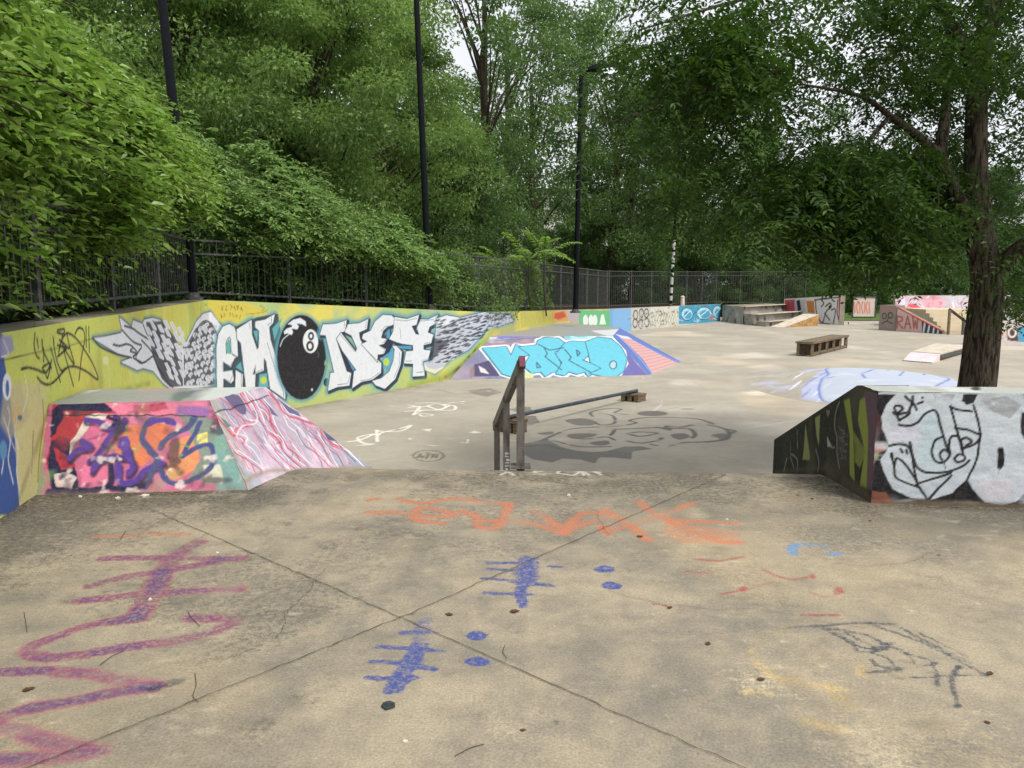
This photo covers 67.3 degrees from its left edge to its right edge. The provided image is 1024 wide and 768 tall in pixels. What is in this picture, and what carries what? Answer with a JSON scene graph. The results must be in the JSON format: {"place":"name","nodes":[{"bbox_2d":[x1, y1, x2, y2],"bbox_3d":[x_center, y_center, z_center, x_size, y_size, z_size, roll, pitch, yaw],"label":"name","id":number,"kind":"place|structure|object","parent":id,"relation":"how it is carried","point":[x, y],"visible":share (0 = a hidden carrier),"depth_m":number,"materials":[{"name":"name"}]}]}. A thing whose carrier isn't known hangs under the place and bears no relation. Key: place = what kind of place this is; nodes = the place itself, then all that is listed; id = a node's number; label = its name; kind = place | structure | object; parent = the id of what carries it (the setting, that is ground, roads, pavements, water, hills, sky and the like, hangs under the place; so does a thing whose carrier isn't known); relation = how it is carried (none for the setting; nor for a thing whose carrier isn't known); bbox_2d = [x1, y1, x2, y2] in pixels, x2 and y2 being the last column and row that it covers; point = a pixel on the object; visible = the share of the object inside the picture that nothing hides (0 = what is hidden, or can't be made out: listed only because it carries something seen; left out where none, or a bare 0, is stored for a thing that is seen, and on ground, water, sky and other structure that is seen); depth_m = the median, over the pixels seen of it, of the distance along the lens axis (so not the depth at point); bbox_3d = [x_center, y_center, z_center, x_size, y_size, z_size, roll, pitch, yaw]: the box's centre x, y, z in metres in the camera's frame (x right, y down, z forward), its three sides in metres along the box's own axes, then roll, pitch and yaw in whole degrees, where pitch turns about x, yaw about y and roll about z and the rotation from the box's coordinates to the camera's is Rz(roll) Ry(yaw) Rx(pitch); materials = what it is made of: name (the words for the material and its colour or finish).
{"place":"outdoors","nodes":[
{"label":"outdoors","id":0,"kind":"place"},
{"bbox_2d":[0,292,700,323],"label":"planting bed soil","id":1,"kind":"structure","parent":0,"point":[52,313],"depth_m":12.08,"materials":[{"name":"brown soil"}]},
{"bbox_2d":[4,117,92,309],"bbox_3d":[-6.304,-1.674,5.900,2.470,3.667,13.384,-1,8,-11],"label":"hedge","id":2,"kind":"object","parent":1,"relation":"on","point":[42,297],"depth_m":10.15,"materials":[{"name":"green plant"}]},
{"bbox_2d":[0,0,106,310],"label":"climbing shrub","id":3,"kind":"object","parent":1,"relation":"on","point":[9,26],"visible":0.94,"depth_m":4.32,"materials":[{"name":"green plant"}]},
{"bbox_2d":[0,0,196,325],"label":"climbing shrub","id":4,"kind":"object","parent":1,"relation":"on","point":[53,96],"visible":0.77,"depth_m":6.55,"materials":[{"name":"green plant"}]},
{"bbox_2d":[17,0,233,300],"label":"locust tree","id":5,"kind":"object","parent":1,"relation":"on","point":[117,47],"visible":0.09,"depth_m":15.85,"materials":[{"name":"green plant"}]},
{"bbox_2d":[64,0,232,176],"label":"broadleaf tree","id":6,"kind":"object","parent":1,"relation":"on","point":[146,37],"visible":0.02,"depth_m":27.66,"materials":[{"name":"green plant"}]},
{"bbox_2d":[43,0,338,187],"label":"locust tree","id":7,"kind":"object","parent":1,"relation":"on","point":[223,135],"visible":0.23,"depth_m":17.79,"materials":[{"name":"green plant"}]},
{"bbox_2d":[90,190,422,307],"bbox_3d":[-5.145,-2.708,17.324,2.537,3.397,9.486,4,9,30],"label":"hedge","id":8,"kind":"object","parent":1,"relation":"on","point":[270,300],"visible":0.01,"depth_m":15.16,"materials":[{"name":"green plant"}]},
{"bbox_2d":[127,0,442,300],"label":"bushy tree","id":9,"kind":"object","parent":1,"relation":"on","point":[228,34],"visible":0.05,"depth_m":26.73,"materials":[{"name":"green plant"}]},
{"bbox_2d":[159,0,461,251],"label":"locust tree","id":10,"kind":"object","parent":1,"relation":"on","point":[344,171],"visible":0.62,"depth_m":20.37,"materials":[{"name":"green plant"}]},
{"bbox_2d":[240,0,511,258],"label":"locust tree","id":11,"kind":"object","parent":1,"relation":"on","point":[374,48],"visible":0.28,"depth_m":25.59,"materials":[{"name":"green plant"}]},
{"bbox_2d":[336,15,475,238],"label":"broadleaf tree","id":12,"kind":"object","parent":1,"relation":"on","point":[431,71],"visible":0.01,"depth_m":41.66,"materials":[{"name":"green plant"}]},
{"bbox_2d":[372,101,533,263],"bbox_3d":[-3.088,-6.838,30.097,7.870,8.536,7.913,-1,8,-4],"label":"bushy tree","id":13,"kind":"object","parent":1,"relation":"on","point":[465,227],"visible":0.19,"depth_m":29.57,"materials":[{"name":"green plant"}]},
{"bbox_2d":[419,246,518,310],"bbox_3d":[-1.956,-3.171,25.346,2.481,2.845,10.909,3,8,19],"label":"hedge","id":14,"kind":"object","parent":1,"relation":"on","point":[463,252],"visible":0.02,"depth_m":24.32,"materials":[{"name":"green plant"}]},
{"bbox_2d":[441,179,509,256],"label":"bushy tree","id":15,"kind":"object","parent":1,"relation":"on","point":[471,224],"visible":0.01,"depth_m":53.95,"materials":[{"name":"green plant"}]},
{"bbox_2d":[398,0,577,258],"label":"open tree","id":16,"kind":"object","parent":1,"relation":"on","point":[481,61],"visible":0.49,"depth_m":31.96,"materials":[{"name":"green plant"}]},
{"bbox_2d":[463,199,555,290],"bbox_3d":[-0.392,-6.806,40.243,5.410,5.869,5.440,-4,9,-30],"label":"bushy tree","id":17,"kind":"object","parent":1,"relation":"on","point":[522,220],"visible":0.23,"depth_m":39.98,"materials":[{"name":"green plant"}]},
{"bbox_2d":[443,0,605,251],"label":"open tree","id":18,"kind":"object","parent":1,"relation":"on","point":[509,103],"visible":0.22,"depth_m":49.78,"materials":[{"name":"green plant"}]},
{"bbox_2d":[469,230,581,315],"bbox_3d":[0.477,-3.280,22.918,3.557,2.641,1.592,-6,9,-37],"label":"sumac sapling","id":19,"kind":"object","parent":1,"relation":"on","point":[521,250],"visible":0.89,"depth_m":23.17,"materials":[{"name":"green plant"}]},
{"bbox_2d":[464,0,603,302],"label":"open tree","id":20,"kind":"object","parent":1,"relation":"on","point":[530,184],"visible":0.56,"depth_m":41.81,"materials":[{"name":"green plant"}]},
{"bbox_2d":[451,188,628,298],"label":"apartment building","id":21,"kind":"structure","parent":1,"relation":"on","point":[554,223],"depth_m":91.75,"materials":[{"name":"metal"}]},
{"bbox_2d":[521,224,568,297],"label":"bushy tree","id":22,"kind":"object","parent":1,"relation":"on","point":[543,243],"visible":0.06,"depth_m":60.45,"materials":[{"name":"green plant"}]},
{"bbox_2d":[500,0,634,276],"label":"open tree","id":23,"kind":"object","parent":1,"relation":"on","point":[610,7],"visible":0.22,"depth_m":56.97,"materials":[{"name":"green plant"}]},
{"bbox_2d":[542,212,605,300],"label":"bushy tree","id":24,"kind":"object","parent":1,"relation":"on","point":[584,262],"visible":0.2,"depth_m":50.24,"materials":[{"name":"green plant"}]},
{"bbox_2d":[559,214,621,296],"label":"bushy tree","id":25,"kind":"object","parent":1,"relation":"on","point":[593,250],"visible":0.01,"depth_m":66.31,"materials":[{"name":"green plant"}]},
{"bbox_2d":[535,0,674,303],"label":"open tree","id":26,"kind":"object","parent":1,"relation":"on","point":[593,28],"visible":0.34,"depth_m":44.86,"materials":[{"name":"green plant"}]},
{"bbox_2d":[560,85,696,303],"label":"broadleaf tree","id":27,"kind":"object","parent":1,"relation":"on","point":[624,241],"visible":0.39,"depth_m":45.04,"materials":[{"name":"green plant"}]},
{"bbox_2d":[0,468,1023,767],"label":"deck","id":28,"kind":"structure","parent":0,"point":[318,604],"depth_m":3.51,"materials":[{"name":"concrete"}]},
{"bbox_2d":[22,687,34,690],"bbox_3d":[-1.855,1.170,2.949,0.038,0.003,0.036,1,8,11],"label":"fallen leaf","id":29,"kind":"object","parent":28,"relation":"on","point":[26,688],"visible":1,"depth_m":2.95,"materials":[{"name":"brown plant"}]},
{"bbox_2d":[140,494,149,497],"bbox_3d":[-2.679,0.813,5.612,0.059,0.027,0.057,0,8,0],"label":"pebble","id":30,"kind":"object","parent":28,"relation":"on","point":[144,495],"visible":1,"depth_m":5.59,"materials":[{"name":"white stone"}]},
{"bbox_2d":[36,387,372,494],"bbox_3d":[-2.435,0.779,6.569,3.130,1.407,2.598,0,8,0],"label":"skate bank box","id":31,"kind":"object","parent":28,"relation":"on","point":[156,440],"visible":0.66,"depth_m":5.97,"materials":[{"name":"paint"}]},
{"bbox_2d":[381,701,394,709],"bbox_3d":[-0.457,1.183,2.837,0.052,0.006,0.050,-4,9,-29],"label":"rubber scrap","id":32,"kind":"object","parent":28,"relation":"on","point":[386,705],"visible":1,"depth_m":2.83,"materials":[{"name":"grey rubber"}]},
{"bbox_2d":[773,385,1023,507],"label":"skate ledge block","id":33,"kind":"structure","parent":28,"relation":"on","point":[922,445],"depth_m":5.37,"materials":[{"name":"paint"}]},
{"bbox_2d":[106,285,942,316],"bbox_3d":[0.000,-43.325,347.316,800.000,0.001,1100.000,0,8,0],"label":"ground","id":34,"kind":"structure","parent":0,"point":[785,293],"depth_m":157.24,"materials":[{"name":"green plant"}]},
{"bbox_2d":[0,300,720,517],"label":"graffiti wall","id":35,"kind":"structure","parent":34,"relation":"on","point":[296,355],"depth_m":13.11,"materials":[{"name":"paint"}]},
{"bbox_2d":[157,0,203,299],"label":"lamp post","id":36,"kind":"object","parent":35,"relation":"on","point":[193,294],"visible":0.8,"depth_m":12.04,"materials":[{"name":"black metal"}]},
{"bbox_2d":[0,192,607,320],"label":"picket fence","id":37,"kind":"object","parent":35,"relation":"on","point":[112,297],"visible":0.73,"depth_m":11.64,"materials":[{"name":"metal"}]},
{"bbox_2d":[0,178,186,320],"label":"ivy growth","id":38,"kind":"object","parent":37,"relation":"attached to","point":[59,190],"visible":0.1,"depth_m":8.91,"materials":[{"name":"green plant"}]},
{"bbox_2d":[0,1,240,302],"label":"climbing shrub","id":39,"kind":"object","parent":37,"relation":"attached to","point":[191,164],"visible":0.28,"depth_m":9.66,"materials":[{"name":"green plant"}]},
{"bbox_2d":[93,75,349,293],"bbox_3d":[-5.472,-3.417,14.095,4.310,3.666,3.752,5,9,32],"label":"climbing shrub","id":40,"kind":"object","parent":37,"relation":"attached to","point":[269,217],"visible":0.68,"depth_m":13.67,"materials":[{"name":"green plant"}]},
{"bbox_2d":[142,208,401,307],"bbox_3d":[-4.448,-2.282,14.917,1.668,2.104,5.731,4,9,31],"label":"ivy growth","id":41,"kind":"object","parent":37,"relation":"attached to","point":[291,265],"visible":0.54,"depth_m":14.34,"materials":[{"name":"green plant"}]},
{"bbox_2d":[218,155,428,301],"bbox_3d":[-4.234,-3.243,16.289,4.245,3.099,3.543,4,9,28],"label":"climbing shrub","id":42,"kind":"object","parent":37,"relation":"attached to","point":[381,243],"visible":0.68,"depth_m":15.68,"materials":[{"name":"green plant"}]},
{"bbox_2d":[322,200,462,306],"bbox_3d":[-3.079,-3.061,18.122,3.895,2.524,3.051,4,9,28],"label":"climbing shrub","id":43,"kind":"object","parent":37,"relation":"attached to","point":[435,265],"visible":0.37,"depth_m":17.52,"materials":[{"name":"green plant"}]},
{"bbox_2d":[358,239,481,311],"bbox_3d":[-2.163,-2.474,18.435,1.482,2.120,4.190,4,9,30],"label":"ivy growth","id":44,"kind":"object","parent":37,"relation":"attached to","point":[457,258],"visible":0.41,"depth_m":18.58,"materials":[{"name":"green plant"}]},
{"bbox_2d":[456,258,532,311],"bbox_3d":[-0.502,-2.709,21.913,1.182,1.688,4.935,3,8,20],"label":"ivy growth","id":45,"kind":"object","parent":37,"relation":"attached to","point":[490,292],"visible":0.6,"depth_m":21.48,"materials":[{"name":"green plant"}]},
{"bbox_2d":[495,253,555,310],"bbox_3d":[0.419,-3.136,24.737,1.253,2.102,4.269,3,8,19],"label":"ivy growth","id":46,"kind":"object","parent":37,"relation":"attached to","point":[539,297],"visible":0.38,"depth_m":24.78,"materials":[{"name":"green plant"}]},
{"bbox_2d":[414,0,436,309],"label":"lamp post","id":47,"kind":"object","parent":35,"relation":"on","point":[424,182],"visible":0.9,"depth_m":17.54,"materials":[{"name":"black metal"}]},
{"bbox_2d":[477,297,524,320],"bbox_3d":[-0.302,-2.015,20.842,0.828,0.712,2.588,2,8,17],"label":"ivy growth","id":48,"kind":"object","parent":35,"relation":"on","point":[510,307],"visible":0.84,"depth_m":20.68,"materials":[{"name":"green plant"}]},
{"bbox_2d":[570,62,622,312],"bbox_3d":[2.650,-6.002,23.950,1.587,7.551,0.538,2,8,14],"label":"lamp post","id":49,"kind":"object","parent":35,"relation":"on","point":[592,68],"visible":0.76,"depth_m":23.99,"materials":[{"name":"black metal"}]},
{"bbox_2d":[667,128,681,305],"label":"trunk","id":50,"kind":"object","parent":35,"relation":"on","point":[671,278],"visible":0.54,"depth_m":40.69,"materials":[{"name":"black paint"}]},
{"bbox_2d":[680,295,684,305],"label":"fence stub post","id":51,"kind":"object","parent":35,"relation":"on","point":[682,300],"visible":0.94,"depth_m":42.08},
{"bbox_2d":[608,270,806,308],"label":"picket fence","id":52,"kind":"object","parent":35,"relation":"on","point":[695,275],"visible":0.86,"depth_m":43.60,"materials":[{"name":"metal"}]},
{"bbox_2d":[543,255,595,303],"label":"bushy tree","id":53,"kind":"object","parent":34,"relation":"on","point":[555,285],"visible":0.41,"depth_m":49.02,"materials":[{"name":"green plant"}]},
{"bbox_2d":[583,264,643,303],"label":"bushy tree","id":54,"kind":"object","parent":34,"relation":"on","point":[620,280],"visible":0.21,"depth_m":47.96,"materials":[{"name":"green plant"}]},
{"bbox_2d":[617,153,686,284],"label":"broadleaf tree","id":55,"kind":"object","parent":34,"relation":"on","point":[648,190],"visible":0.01,"depth_m":67.89,"materials":[{"name":"green plant"}]},
{"bbox_2d":[614,206,705,302],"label":"bushy tree","id":56,"kind":"object","parent":34,"relation":"on","point":[674,282],"visible":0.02,"depth_m":56.15,"materials":[{"name":"green plant"}]},
{"bbox_2d":[634,255,691,303],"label":"bushy tree","id":57,"kind":"object","parent":34,"relation":"on","point":[646,294],"visible":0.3,"depth_m":50.02,"materials":[{"name":"green plant"}]},
{"bbox_2d":[673,253,735,315],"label":"bushy tree","id":58,"kind":"object","parent":34,"relation":"on","point":[709,269],"visible":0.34,"depth_m":52.98,"materials":[{"name":"green plant"}]},
{"bbox_2d":[634,115,779,303],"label":"broadleaf tree","id":59,"kind":"object","parent":34,"relation":"on","point":[690,259],"visible":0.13,"depth_m":50.58,"materials":[{"name":"green plant"}]},
{"bbox_2d":[687,119,791,284],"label":"broadleaf tree","id":60,"kind":"object","parent":34,"relation":"on","point":[765,145],"visible":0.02,"depth_m":58.80,"materials":[{"name":"green plant"}]},
{"bbox_2d":[696,210,800,314],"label":"bushy tree","id":61,"kind":"object","parent":34,"relation":"on","point":[770,279],"visible":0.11,"depth_m":53.52,"materials":[{"name":"green plant"}]},
{"bbox_2d":[721,255,781,304],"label":"bushy tree","id":62,"kind":"object","parent":34,"relation":"on","point":[748,293],"visible":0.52,"depth_m":52.05,"materials":[{"name":"green plant"}]},
{"bbox_2d":[563,0,1023,386],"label":"locust tree","id":63,"kind":"object","parent":34,"relation":"on","point":[842,206],"visible":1,"depth_m":6.90,"materials":[{"name":"green plant"}]},
{"bbox_2d":[895,148,952,294],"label":"broadleaf tree","id":64,"kind":"object","parent":34,"relation":"on","point":[901,209],"depth_m":66.62,"materials":[{"name":"green plant"}]},
{"bbox_2d":[942,185,1023,293],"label":"shop building","id":65,"kind":"structure","parent":34,"relation":"on","point":[1009,222],"depth_m":80.40,"materials":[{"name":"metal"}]},
{"bbox_2d":[952,162,1023,284],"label":"broadleaf tree","id":66,"kind":"object","parent":34,"relation":"on","point":[1006,189],"visible":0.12,"depth_m":63.48,"materials":[{"name":"green plant"}]},
{"bbox_2d":[109,0,1023,284],"label":"sky","id":67,"kind":"structure","parent":0,"point":[461,56],"materials":[{"name":"white"}]},
{"bbox_2d":[294,317,1023,473],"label":"court","id":68,"kind":"object","parent":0,"point":[702,408],"visible":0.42,"depth_m":13.97,"materials":[{"name":"concrete"}]},
{"bbox_2d":[493,356,530,470],"bbox_3d":[-0.055,0.478,7.517,0.190,1.710,2.192,-1,8,-7],"label":"handrail","id":69,"kind":"object","parent":68,"relation":"on","point":[517,381],"visible":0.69,"depth_m":6.73,"materials":[{"name":"metal"}]},
{"bbox_2d":[450,322,680,379],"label":"skate bank","id":70,"kind":"structure","parent":68,"relation":"on","point":[563,349],"depth_m":19.59,"materials":[{"name":"paint"}]},
{"bbox_2d":[500,389,646,433],"bbox_3d":[1.204,0.398,13.525,0.400,0.280,4.297,6,9,36],"label":"grind bar","id":71,"kind":"object","parent":68,"relation":"on","point":[635,395],"visible":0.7,"depth_m":13.52,"materials":[{"name":"metal"}]},
{"bbox_2d":[722,303,802,326],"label":"stepped platform","id":72,"kind":"structure","parent":68,"relation":"on","point":[766,314],"depth_m":43.98,"materials":[{"name":"paint"}]},
{"bbox_2d":[771,314,818,327],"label":"wedge ramp","id":73,"kind":"structure","parent":68,"relation":"on","point":[803,320],"depth_m":40.92,"materials":[{"name":"beige wood"}]},
{"bbox_2d":[784,296,845,324],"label":"painted end wall","id":74,"kind":"structure","parent":68,"relation":"on","point":[834,314],"depth_m":43.57,"materials":[{"name":"concrete"}]},
{"bbox_2d":[795,334,848,356],"bbox_3d":[10.463,-1.315,25.831,0.570,0.465,4.176,6,9,37],"label":"skate bench","id":75,"kind":"object","parent":68,"relation":"on","point":[811,347],"visible":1,"depth_m":25.15,"materials":[{"name":"brown wood"}]},
{"bbox_2d":[740,368,1001,404],"bbox_3d":[8.100,-0.082,17.035,6.000,0.355,7.800,0,8,0],"label":"skate mound","id":76,"kind":"object","parent":68,"relation":"on","point":[825,386],"visible":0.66,"depth_m":16.46,"materials":[{"name":"concrete"}]},
{"bbox_2d":[878,305,904,330],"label":"ledge end block","id":77,"kind":"structure","parent":68,"relation":"on","point":[887,317],"depth_m":37.29,"materials":[{"name":"paint"}]},
{"bbox_2d":[896,307,945,333],"bbox_3d":[19.104,-2.958,35.861,0.375,1.173,2.470,-3,8,-24],"label":"sloping ledge","id":78,"kind":"object","parent":68,"relation":"on","point":[908,321],"visible":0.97,"depth_m":36.12,"materials":[{"name":"paint"}]},
{"bbox_2d":[902,343,962,362],"bbox_3d":[13.412,-1.007,24.464,1.175,0.210,5.318,7,10,41],"label":"manual pad","id":79,"kind":"object","parent":68,"relation":"on","point":[934,353],"visible":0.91,"depth_m":23.44,"materials":[{"name":"concrete"}]},
{"bbox_2d":[905,308,965,333],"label":"concrete steps","id":80,"kind":"structure","parent":68,"relation":"on","point":[938,317],"depth_m":36.09,"materials":[{"name":"beige concrete"}]},
{"bbox_2d":[946,308,965,334],"bbox_3d":[20.110,-2.782,34.230,1.438,1.181,0.090,0,8,0],"label":"stair rail","id":81,"kind":"object","parent":68,"relation":"on","point":[950,310],"visible":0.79,"depth_m":34.19,"materials":[{"name":"brown metal"}]},
{"bbox_2d":[1001,318,1023,345],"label":"painted wall","id":82,"kind":"structure","parent":68,"relation":"on","point":[1007,337],"depth_m":28.34,"materials":[{"name":"paint"}]},
{"bbox_2d":[844,307,879,319],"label":"lawn","id":83,"kind":"structure","parent":0,"point":[847,316],"depth_m":49.20,"materials":[{"name":"green plant"}]},
{"bbox_2d":[764,258,826,303],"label":"bushy tree","id":84,"kind":"object","parent":83,"relation":"on","point":[796,293],"visible":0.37,"depth_m":53.01,"materials":[{"name":"green plant"}]},
{"bbox_2d":[751,235,860,310],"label":"bushy tree","id":85,"kind":"object","parent":83,"relation":"on","point":[826,282],"visible":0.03,"depth_m":55.70,"materials":[{"name":"green plant"}]},
{"bbox_2d":[797,103,871,295],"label":"open tree","id":86,"kind":"object","parent":83,"relation":"on","point":[840,113],"visible":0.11,"depth_m":63.56,"materials":[{"name":"green plant"}]},
{"bbox_2d":[825,273,872,312],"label":"bushy tree","id":87,"kind":"object","parent":83,"relation":"on","point":[847,301],"visible":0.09,"depth_m":58.67,"materials":[{"name":"green plant"}]},
{"bbox_2d":[851,296,876,317],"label":"mural board","id":88,"kind":"object","parent":83,"relation":"on","point":[865,309],"visible":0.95,"depth_m":49.77,"materials":[{"name":"paint"}]},
{"bbox_2d":[838,273,925,312],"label":"bushy tree","id":89,"kind":"object","parent":83,"relation":"on","point":[886,301],"visible":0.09,"depth_m":58.06,"materials":[{"name":"green plant"}]},
{"bbox_2d":[895,209,1019,294],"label":"bushy tree","id":90,"kind":"object","parent":83,"relation":"on","point":[955,286],"visible":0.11,"depth_m":59.69,"materials":[{"name":"green plant"}]},
{"bbox_2d":[1005,232,1023,293],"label":"bushy tree","id":91,"kind":"object","parent":83,"relation":"on","point":[1019,266],"visible":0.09,"depth_m":61.72,"materials":[{"name":"green plant"}]},
{"bbox_2d":[893,295,1022,317],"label":"bank","id":92,"kind":"structure","parent":0,"point":[943,301],"depth_m":40.50,"materials":[{"name":"paint"}]}
]}

